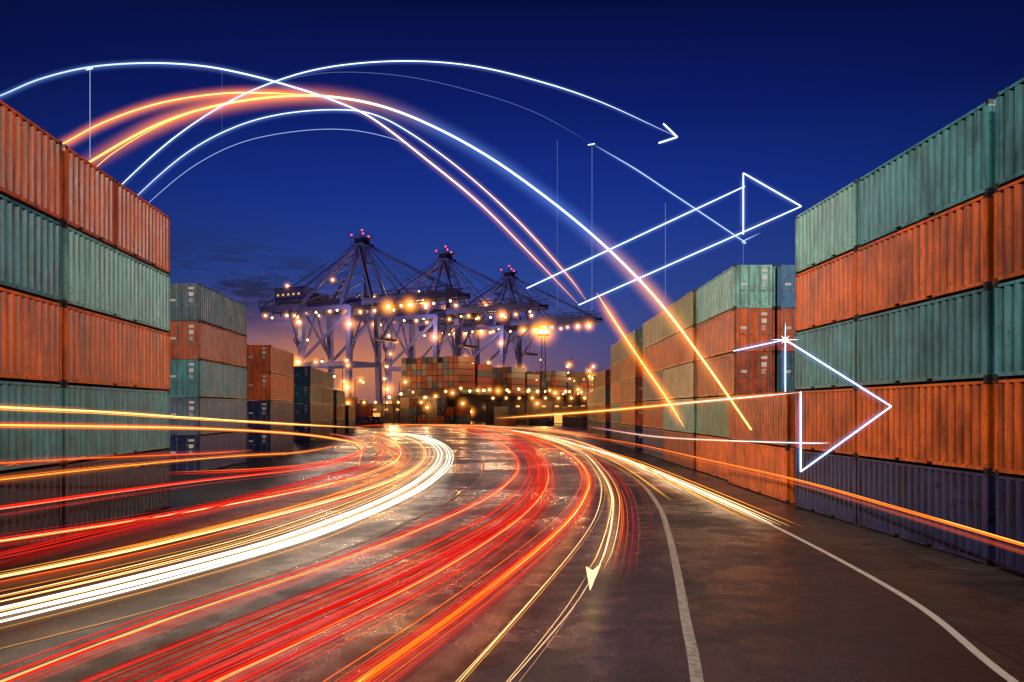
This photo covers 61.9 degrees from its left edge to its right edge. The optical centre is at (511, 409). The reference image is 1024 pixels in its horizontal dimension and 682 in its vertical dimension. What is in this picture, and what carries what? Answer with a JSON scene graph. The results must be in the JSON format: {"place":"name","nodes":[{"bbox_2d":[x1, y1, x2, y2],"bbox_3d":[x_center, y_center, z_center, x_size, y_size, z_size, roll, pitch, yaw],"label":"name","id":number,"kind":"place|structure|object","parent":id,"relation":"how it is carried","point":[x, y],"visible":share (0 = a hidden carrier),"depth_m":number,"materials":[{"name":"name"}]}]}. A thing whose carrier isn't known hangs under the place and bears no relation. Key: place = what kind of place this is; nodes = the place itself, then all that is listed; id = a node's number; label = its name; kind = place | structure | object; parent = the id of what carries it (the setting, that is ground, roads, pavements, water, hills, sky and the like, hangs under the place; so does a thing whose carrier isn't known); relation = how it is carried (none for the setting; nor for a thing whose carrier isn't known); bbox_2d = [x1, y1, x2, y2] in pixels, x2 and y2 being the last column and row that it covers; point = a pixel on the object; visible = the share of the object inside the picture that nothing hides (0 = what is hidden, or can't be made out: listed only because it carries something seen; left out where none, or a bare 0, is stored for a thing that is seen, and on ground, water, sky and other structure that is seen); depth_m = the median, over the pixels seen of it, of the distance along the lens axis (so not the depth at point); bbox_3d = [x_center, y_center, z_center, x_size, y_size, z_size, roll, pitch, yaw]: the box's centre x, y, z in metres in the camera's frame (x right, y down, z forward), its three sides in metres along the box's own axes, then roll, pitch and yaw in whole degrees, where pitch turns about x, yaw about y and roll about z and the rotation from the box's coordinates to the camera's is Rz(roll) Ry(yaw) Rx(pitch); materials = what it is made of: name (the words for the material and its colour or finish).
{"place":"outdoors","nodes":[
{"label":"outdoors","id":0,"kind":"place"},
{"bbox_2d":[0,442,352,479],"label":"light trail","id":1,"kind":"object","parent":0,"point":[141,464],"visible":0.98,"depth_m":21.88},
{"bbox_2d":[0,406,358,427],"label":"light trail","id":2,"kind":"object","parent":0,"point":[179,417],"visible":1,"depth_m":24.66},
{"bbox_2d":[0,422,361,462],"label":"light trail","id":3,"kind":"object","parent":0,"point":[187,428],"visible":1,"depth_m":24.14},
{"bbox_2d":[0,433,362,509],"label":"light trail","id":4,"kind":"object","parent":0,"point":[87,495],"visible":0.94,"depth_m":32.20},
{"bbox_2d":[62,92,305,143],"bbox_3d":[-15.632,-13.216,39.506,12.922,3.912,0.088,0,0,0],"label":"light arc","id":5,"kind":"object","parent":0,"point":[169,101],"visible":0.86,"depth_m":39.47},
{"bbox_2d":[0,435,385,558],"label":"light trail","id":6,"kind":"object","parent":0,"point":[227,500],"visible":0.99,"depth_m":29.17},
{"bbox_2d":[0,433,401,542],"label":"light trail","id":7,"kind":"object","parent":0,"point":[101,525],"visible":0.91,"depth_m":30.49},
{"bbox_2d":[0,432,427,582],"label":"light trail","id":8,"kind":"object","parent":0,"point":[105,555],"visible":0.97,"depth_m":25.13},
{"bbox_2d":[0,433,455,627],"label":"light trail","id":9,"kind":"object","parent":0,"point":[141,575],"visible":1,"depth_m":21.50,"materials":[{"name":"white"}]},
{"bbox_2d":[74,440,411,558],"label":"light trail","id":10,"kind":"object","parent":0,"point":[333,494],"visible":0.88,"depth_m":31.31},
{"bbox_2d":[0,427,520,681],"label":"light trail","id":11,"kind":"object","parent":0,"point":[45,665],"visible":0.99,"depth_m":16.73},
{"bbox_2d":[0,62,567,292],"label":"light arc","id":12,"kind":"object","parent":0,"point":[282,84],"visible":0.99,"depth_m":39.81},
{"bbox_2d":[77,427,546,681],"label":"light trail","id":13,"kind":"object","parent":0,"point":[336,605],"visible":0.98,"depth_m":17.05,"materials":[{"name":"red"}]},
{"bbox_2d":[253,427,407,497],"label":"light trail","id":14,"kind":"object","parent":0,"point":[353,477],"visible":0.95,"depth_m":47.32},
{"bbox_2d":[138,109,585,299],"bbox_3d":[-7.545,-9.383,39.000,22.298,9.122,0.080,0,0,0],"label":"light arc","id":15,"kind":"object","parent":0,"point":[378,116],"visible":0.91,"depth_m":38.97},
{"bbox_2d":[173,427,558,681],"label":"light trail","id":16,"kind":"object","parent":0,"point":[219,677],"visible":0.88,"depth_m":16.07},
{"bbox_2d":[357,400,426,421],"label":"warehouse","id":17,"kind":"structure","parent":0,"point":[392,412],"depth_m":300.00,"materials":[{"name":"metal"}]},
{"bbox_2d":[122,60,665,183],"bbox_3d":[-5.878,-12.471,39.169,26.988,7.494,0.082,0,0,0],"label":"light arc","id":18,"kind":"object","parent":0,"point":[360,63],"visible":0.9,"depth_m":39.13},
{"bbox_2d":[247,423,586,435],"bbox_3d":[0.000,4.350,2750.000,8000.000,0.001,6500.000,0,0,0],"label":"ground","id":19,"kind":"structure","parent":0,"point":[432,427],"depth_m":208.16,"materials":[{"name":"asphalt"}]},
{"bbox_2d":[258,229,471,403],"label":"gantry crane","id":20,"kind":"object","parent":19,"relation":"on","point":[301,301],"visible":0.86,"depth_m":350.26,"materials":[{"name":"blue paint"}]},
{"bbox_2d":[354,246,548,403],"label":"gantry crane","id":21,"kind":"object","parent":19,"relation":"on","point":[447,314],"visible":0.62,"depth_m":382.89,"materials":[{"name":"blue paint"}]},
{"bbox_2d":[418,265,602,367],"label":"gantry crane","id":22,"kind":"object","parent":19,"relation":"on","point":[510,325],"visible":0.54,"depth_m":433.78,"materials":[{"name":"blue paint"}]},
{"bbox_2d":[89,94,751,429],"bbox_3d":[-5.298,-7.002,39.666,34.078,16.714,0.108,0,0,0],"label":"light arc","id":23,"kind":"object","parent":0,"point":[551,201],"visible":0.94,"depth_m":39.62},
{"bbox_2d":[355,424,560,452],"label":"light trail","id":24,"kind":"object","parent":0,"point":[527,436],"visible":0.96,"depth_m":149.98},
{"bbox_2d":[323,426,595,681],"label":"light trail","id":25,"kind":"object","parent":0,"point":[369,674],"visible":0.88,"depth_m":16.82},
{"bbox_2d":[384,420,561,424],"bbox_3d":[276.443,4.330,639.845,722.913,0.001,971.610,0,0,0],"label":"water","id":26,"kind":"structure","parent":0,"point":[478,421],"depth_m":287.93,"materials":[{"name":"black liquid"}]},
{"bbox_2d":[388,356,598,419],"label":"container ship","id":27,"kind":"object","parent":26,"relation":"on","point":[467,381],"visible":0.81,"depth_m":356.42,"materials":[{"name":"paint"}]},
{"bbox_2d":[484,395,590,423],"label":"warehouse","id":28,"kind":"structure","parent":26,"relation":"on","point":[546,404],"depth_m":262.00,"materials":[{"name":"metal"}]},
{"bbox_2d":[0,430,1007,681],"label":"road","id":29,"kind":"structure","parent":0,"point":[766,602],"depth_m":20.62,"materials":[{"name":"asphalt"}]},
{"bbox_2d":[0,464,61,563],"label":"shipping container","id":30,"kind":"object","parent":29,"relation":"on","point":[26,519],"visible":0.75,"depth_m":25.39,"materials":[{"name":"metal"}]},
{"bbox_2d":[0,381,61,470],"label":"shipping container","id":31,"kind":"object","parent":30,"relation":"on","point":[25,444],"visible":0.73,"depth_m":25.32,"materials":[{"name":"metal"}]},
{"bbox_2d":[0,287,61,383],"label":"shipping container","id":32,"kind":"object","parent":31,"relation":"on","point":[30,339],"visible":0.99,"depth_m":25.52,"materials":[{"name":"metal"}]},
{"bbox_2d":[0,194,61,302],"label":"shipping container","id":33,"kind":"object","parent":32,"relation":"on","point":[30,251],"visible":0.88,"depth_m":25.53,"materials":[{"name":"metal"}]},
{"bbox_2d":[0,100,61,221],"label":"shipping container","id":34,"kind":"object","parent":33,"relation":"on","point":[31,164],"visible":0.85,"depth_m":25.29,"materials":[{"name":"metal"}]},
{"bbox_2d":[46,449,169,543],"bbox_3d":[-16.074,3.049,32.748,2.440,2.582,10.475,0,0,-4],"label":"shipping container","id":35,"kind":"object","parent":29,"relation":"on","point":[116,506],"visible":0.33,"depth_m":31.67,"materials":[{"name":"metal"}]},
{"bbox_2d":[62,384,169,463],"bbox_3d":[-16.074,0.459,32.748,2.440,2.582,10.475,0,0,-4],"label":"shipping container","id":36,"kind":"object","parent":35,"relation":"on","point":[82,442],"visible":0.59,"depth_m":31.56,"materials":[{"name":"metal"}]},
{"bbox_2d":[43,304,169,390],"bbox_3d":[-16.074,-2.131,32.748,2.440,2.582,10.475,0,0,-4],"label":"shipping container","id":37,"kind":"object","parent":36,"relation":"on","point":[98,350],"visible":0.53,"depth_m":31.56,"materials":[{"name":"metal"}]},
{"bbox_2d":[62,224,169,332],"bbox_3d":[-16.074,-4.721,32.748,2.440,2.582,10.475,0,0,-4],"label":"shipping container","id":38,"kind":"object","parent":37,"relation":"on","point":[99,277],"visible":0.41,"depth_m":31.56,"materials":[{"name":"metal"}]},
{"bbox_2d":[62,144,114,247],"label":"shipping container","id":39,"kind":"object","parent":38,"relation":"on","point":[88,198],"visible":0.34,"depth_m":29.45,"materials":[{"name":"metal"}]},
{"bbox_2d":[114,179,169,274],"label":"shipping container","id":40,"kind":"object","parent":38,"relation":"on","point":[142,229],"visible":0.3,"depth_m":34.56,"materials":[{"name":"metal"}]},
{"bbox_2d":[170,431,246,472],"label":"shipping container","id":41,"kind":"object","parent":29,"relation":"on","point":[212,444],"visible":0.76,"depth_m":59.53,"materials":[{"name":"metal"}]},
{"bbox_2d":[170,397,246,434],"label":"shipping container","id":42,"kind":"object","parent":41,"relation":"on","point":[227,409],"visible":0.83,"depth_m":59.90,"materials":[{"name":"metal"}]},
{"bbox_2d":[164,359,246,398],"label":"shipping container","id":43,"kind":"object","parent":42,"relation":"on","point":[197,378],"visible":0.93,"depth_m":59.52,"materials":[{"name":"metal"}]},
{"bbox_2d":[170,321,246,367],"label":"shipping container","id":44,"kind":"object","parent":43,"relation":"on","point":[193,340],"visible":0.77,"depth_m":59.53,"materials":[{"name":"metal"}]},
{"bbox_2d":[170,283,246,335],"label":"shipping container","id":45,"kind":"object","parent":44,"relation":"on","point":[198,302],"visible":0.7,"depth_m":59.52,"materials":[{"name":"metal"}]},
{"bbox_2d":[0,438,483,648],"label":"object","id":46,"kind":"object","parent":29,"relation":"on","point":[253,579],"visible":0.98,"depth_m":21.54,"materials":[{"name":"paint"}]},
{"bbox_2d":[247,426,293,455],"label":"shipping container","id":47,"kind":"object","parent":29,"relation":"on","point":[267,443],"visible":0.84,"depth_m":79.11,"materials":[{"name":"metal"}]},
{"bbox_2d":[247,401,293,428],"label":"shipping container","id":48,"kind":"object","parent":47,"relation":"on","point":[275,412],"visible":0.91,"depth_m":79.07,"materials":[{"name":"metal"}]},
{"bbox_2d":[244,373,293,401],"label":"shipping container","id":49,"kind":"object","parent":48,"relation":"on","point":[268,387],"visible":0.95,"depth_m":79.62,"materials":[{"name":"metal"}]},
{"bbox_2d":[247,345,293,377],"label":"shipping container","id":50,"kind":"object","parent":49,"relation":"on","point":[268,359],"visible":0.77,"depth_m":79.09,"materials":[{"name":"metal"}]},
{"bbox_2d":[294,421,322,440],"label":"shipping container","id":51,"kind":"object","parent":29,"relation":"on","point":[309,428],"visible":0.88,"depth_m":118.12,"materials":[{"name":"metal"}]},
{"bbox_2d":[294,404,322,421],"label":"shipping container","id":52,"kind":"object","parent":51,"relation":"on","point":[308,412],"visible":0.93,"depth_m":118.08,"materials":[{"name":"metal"}]},
{"bbox_2d":[294,385,322,403],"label":"shipping container","id":53,"kind":"object","parent":52,"relation":"on","point":[307,394],"visible":0.92,"depth_m":118.08,"materials":[{"name":"metal"}]},
{"bbox_2d":[294,366,322,386],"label":"shipping container","id":54,"kind":"object","parent":53,"relation":"on","point":[308,375],"visible":0.88,"depth_m":118.11,"materials":[{"name":"metal"}]},
{"bbox_2d":[554,444,703,681],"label":"painted lane line","id":55,"kind":"object","parent":29,"relation":"on","point":[695,668],"visible":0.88,"depth_m":18.95,"materials":[{"name":"white paint"}]},
{"bbox_2d":[534,435,1018,681],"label":"painted edge line","id":56,"kind":"object","parent":29,"relation":"on","point":[975,651],"visible":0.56,"depth_m":18.43,"materials":[{"name":"white paint"}]},
{"bbox_2d":[0,0,1023,403],"label":"sky","id":57,"kind":"structure","parent":0,"point":[805,99],"materials":[{"name":"blue"}]},
{"bbox_2d":[459,436,604,681],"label":"light trail","id":58,"kind":"object","parent":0,"point":[501,633],"visible":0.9,"depth_m":16.55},
{"bbox_2d":[403,424,701,498],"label":"light trail","id":59,"kind":"object","parent":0,"point":[608,458],"visible":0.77,"depth_m":68.65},
{"bbox_2d":[514,431,619,568],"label":"light trail","id":60,"kind":"object","parent":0,"point":[612,497],"visible":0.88,"depth_m":33.14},
{"bbox_2d":[522,432,638,570],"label":"light trail","id":61,"kind":"object","parent":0,"point":[621,529],"visible":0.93,"depth_m":34.34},
{"bbox_2d":[437,425,792,523],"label":"light trail","id":62,"kind":"object","parent":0,"point":[708,494],"visible":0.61,"depth_m":44.97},
{"bbox_2d":[507,392,798,417],"bbox_3d":[3.525,-0.112,22.023,7.854,0.870,0.073,0,0,0],"label":"trail","id":63,"kind":"object","parent":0,"point":[651,406],"visible":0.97,"depth_m":21.99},
{"bbox_2d":[578,173,801,304],"bbox_3d":[8.038,-7.687,38.489,10.291,6.450,0.082,0,0,0],"label":"light arrow","id":64,"kind":"object","parent":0,"point":[718,242],"visible":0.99,"depth_m":38.45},
{"bbox_2d":[500,426,1023,546],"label":"light trail","id":65,"kind":"object","parent":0,"point":[937,519],"visible":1,"depth_m":27.00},
{"bbox_2d":[517,430,1023,681],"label":"pavement","id":66,"kind":"structure","parent":0,"point":[978,605],"depth_m":23.65,"materials":[{"name":"asphalt"}]},
{"bbox_2d":[621,424,642,449],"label":"shipping container","id":67,"kind":"object","parent":66,"relation":"on","point":[632,438],"visible":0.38,"depth_m":93.78,"materials":[{"name":"metal"}]},
{"bbox_2d":[621,402,642,425],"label":"shipping container","id":68,"kind":"object","parent":67,"relation":"on","point":[634,416],"visible":0.56,"depth_m":93.45,"materials":[{"name":"metal"}]},
{"bbox_2d":[621,378,642,402],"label":"shipping container","id":69,"kind":"object","parent":68,"relation":"on","point":[631,390],"visible":0.49,"depth_m":93.74,"materials":[{"name":"metal"}]},
{"bbox_2d":[621,354,642,380],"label":"shipping container","id":70,"kind":"object","parent":69,"relation":"on","point":[632,367],"visible":0.43,"depth_m":94.61,"materials":[{"name":"metal"}]},
{"bbox_2d":[621,329,642,359],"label":"shipping container","id":71,"kind":"object","parent":70,"relation":"on","point":[635,338],"visible":0.38,"depth_m":93.79,"materials":[{"name":"metal"}]},
{"bbox_2d":[643,427,663,458],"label":"shipping container","id":72,"kind":"object","parent":66,"relation":"on","point":[655,442],"visible":0.3,"depth_m":79.11,"materials":[{"name":"metal"}]},
{"bbox_2d":[643,400,663,428],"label":"shipping container","id":73,"kind":"object","parent":72,"relation":"on","point":[653,417],"visible":0.38,"depth_m":79.20,"materials":[{"name":"metal"}]},
{"bbox_2d":[642,371,662,400],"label":"shipping container","id":74,"kind":"object","parent":73,"relation":"on","point":[652,391],"visible":0.36,"depth_m":79.61,"materials":[{"name":"metal"}]},
{"bbox_2d":[643,341,662,374],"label":"shipping container","id":75,"kind":"object","parent":74,"relation":"on","point":[653,358],"visible":0.27,"depth_m":79.27,"materials":[{"name":"metal"}]},
{"bbox_2d":[643,311,662,349],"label":"shipping container","id":76,"kind":"object","parent":75,"relation":"on","point":[652,331],"visible":0.33,"depth_m":79.14,"materials":[{"name":"metal"}]},
{"bbox_2d":[664,430,695,469],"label":"shipping container","id":77,"kind":"object","parent":66,"relation":"on","point":[684,446],"visible":0.42,"depth_m":66.05,"materials":[{"name":"metal"}]},
{"bbox_2d":[664,398,695,433],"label":"shipping container","id":78,"kind":"object","parent":77,"relation":"on","point":[686,413],"visible":0.47,"depth_m":65.63,"materials":[{"name":"metal"}]},
{"bbox_2d":[663,362,695,399],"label":"shipping container","id":79,"kind":"object","parent":78,"relation":"on","point":[679,382],"visible":0.47,"depth_m":65.96,"materials":[{"name":"metal"}]},
{"bbox_2d":[663,326,695,369],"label":"shipping container","id":80,"kind":"object","parent":79,"relation":"on","point":[678,349],"visible":0.34,"depth_m":66.40,"materials":[{"name":"metal"}]},
{"bbox_2d":[663,290,695,339],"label":"shipping container","id":81,"kind":"object","parent":80,"relation":"on","point":[682,311],"visible":0.37,"depth_m":65.57,"materials":[{"name":"metal"}]},
{"bbox_2d":[696,434,736,479],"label":"shipping container","id":82,"kind":"object","parent":66,"relation":"on","point":[712,449],"visible":0.34,"depth_m":56.20,"materials":[{"name":"metal"}]},
{"bbox_2d":[696,397,728,437],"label":"shipping container","id":83,"kind":"object","parent":82,"relation":"on","point":[712,417],"visible":0.27,"depth_m":55.76,"materials":[{"name":"metal"}]},
{"bbox_2d":[696,352,774,397],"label":"shipping container","id":84,"kind":"object","parent":83,"relation":"on","point":[743,373],"visible":0.91,"depth_m":50.63,"materials":[{"name":"metal"}]},
{"bbox_2d":[696,308,774,361],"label":"shipping container","id":85,"kind":"object","parent":84,"relation":"on","point":[728,332],"visible":0.86,"depth_m":50.61,"materials":[{"name":"metal"}]},
{"bbox_2d":[696,265,774,324],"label":"shipping container","id":86,"kind":"object","parent":85,"relation":"on","point":[740,286],"visible":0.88,"depth_m":50.65,"materials":[{"name":"metal"}]},
{"bbox_2d":[728,440,794,502],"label":"shipping container","id":87,"kind":"object","parent":66,"relation":"on","point":[772,458],"visible":0.47,"depth_m":43.42,"materials":[{"name":"metal"}]},
{"bbox_2d":[729,392,794,446],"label":"shipping container","id":88,"kind":"object","parent":87,"relation":"on","point":[771,418],"visible":0.48,"depth_m":43.01,"materials":[{"name":"metal"}]},
{"bbox_2d":[795,449,867,525],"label":"shipping container","id":89,"kind":"object","parent":66,"relation":"on","point":[837,471],"visible":0.35,"depth_m":34.53,"materials":[{"name":"metal"}]},
{"bbox_2d":[795,387,856,455],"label":"shipping container","id":90,"kind":"object","parent":89,"relation":"on","point":[828,420],"visible":0.38,"depth_m":34.51,"materials":[{"name":"metal"}]},
{"bbox_2d":[795,318,866,390],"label":"shipping container","id":91,"kind":"object","parent":90,"relation":"on","point":[834,346],"visible":0.39,"depth_m":34.50,"materials":[{"name":"metal"}]},
{"bbox_2d":[796,249,856,331],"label":"shipping container","id":92,"kind":"object","parent":91,"relation":"on","point":[826,293],"visible":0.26,"depth_m":34.53,"materials":[{"name":"metal"}]},
{"bbox_2d":[795,179,857,273],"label":"shipping container","id":93,"kind":"object","parent":92,"relation":"on","point":[826,229],"visible":0.42,"depth_m":34.51,"materials":[{"name":"metal"}]},
{"bbox_2d":[857,457,1017,565],"bbox_3d":[14.225,3.049,27.733,2.440,2.582,8.145,0,0,-2],"label":"shipping container","id":94,"kind":"object","parent":66,"relation":"on","point":[963,496],"visible":0.7,"depth_m":26.65,"materials":[{"name":"metal"}]},
{"bbox_2d":[857,380,994,472],"bbox_3d":[14.206,0.459,27.727,2.440,2.582,8.145,0,0,-2],"label":"shipping container","id":95,"kind":"object","parent":94,"relation":"on","point":[949,424],"visible":0.77,"depth_m":26.62,"materials":[{"name":"metal"}]},
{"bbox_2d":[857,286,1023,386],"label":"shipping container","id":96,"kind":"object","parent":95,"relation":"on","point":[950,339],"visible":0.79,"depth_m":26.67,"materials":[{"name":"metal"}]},
{"bbox_2d":[857,193,993,317],"bbox_3d":[14.212,-4.721,27.749,2.440,2.582,8.145,0,0,-2],"label":"shipping container","id":97,"kind":"object","parent":96,"relation":"on","point":[948,253],"visible":0.65,"depth_m":26.67,"materials":[{"name":"metal"}]},
{"bbox_2d":[858,99,994,246],"bbox_3d":[14.252,-7.311,27.717,2.440,2.582,8.145,0,0,-2],"label":"shipping container","id":98,"kind":"object","parent":97,"relation":"on","point":[948,167],"visible":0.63,"depth_m":26.65,"materials":[{"name":"metal"}]},
{"bbox_2d":[996,474,1023,574],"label":"shipping container","id":99,"kind":"object","parent":66,"relation":"on","point":[1009,509],"visible":1,"depth_m":22.68,"materials":[{"name":"metal"}]},
{"bbox_2d":[995,379,1023,474],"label":"shipping container","id":100,"kind":"object","parent":99,"relation":"on","point":[1009,426],"visible":1,"depth_m":22.64,"materials":[{"name":"metal"}]},
{"bbox_2d":[994,278,1023,378],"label":"shipping container","id":101,"kind":"object","parent":100,"relation":"on","point":[1009,329],"visible":1,"depth_m":22.65,"materials":[{"name":"metal"}]},
{"bbox_2d":[994,178,1023,283],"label":"shipping container","id":102,"kind":"object","parent":101,"relation":"on","point":[1008,232],"visible":0.99,"depth_m":22.65,"materials":[{"name":"metal"}]},
{"bbox_2d":[995,77,1023,187],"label":"shipping container","id":103,"kind":"object","parent":102,"relation":"on","point":[1009,134],"visible":0.92,"depth_m":22.64,"materials":[{"name":"metal"}]},
{"bbox_2d":[785,339,891,471],"bbox_3d":[7.767,-0.098,20.323,2.689,3.389,0.074,0,0,0],"label":"light arrow","id":104,"kind":"object","parent":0,"point":[852,433],"visible":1,"depth_m":20.29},
{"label":"shipping container","id":105,"kind":"object","parent":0,"visible":0},
{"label":"shipping container","id":106,"kind":"object","parent":105,"relation":"on","visible":0},
{"bbox_2d":[775,352,814,392],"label":"shipping container","id":107,"kind":"object","parent":106,"relation":"on","point":[780,372],"visible":0.2,"depth_m":50.65,"materials":[{"name":"metal"}]},
{"bbox_2d":[775,308,795,352],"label":"shipping container","id":108,"kind":"object","parent":107,"relation":"on","point":[785,316],"visible":0.16,"depth_m":50.60,"materials":[{"name":"metal"}]},
{"bbox_2d":[775,265,795,309],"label":"shipping container","id":109,"kind":"object","parent":108,"relation":"on","point":[785,286],"visible":0.17,"depth_m":50.63,"materials":[{"name":"metal"}]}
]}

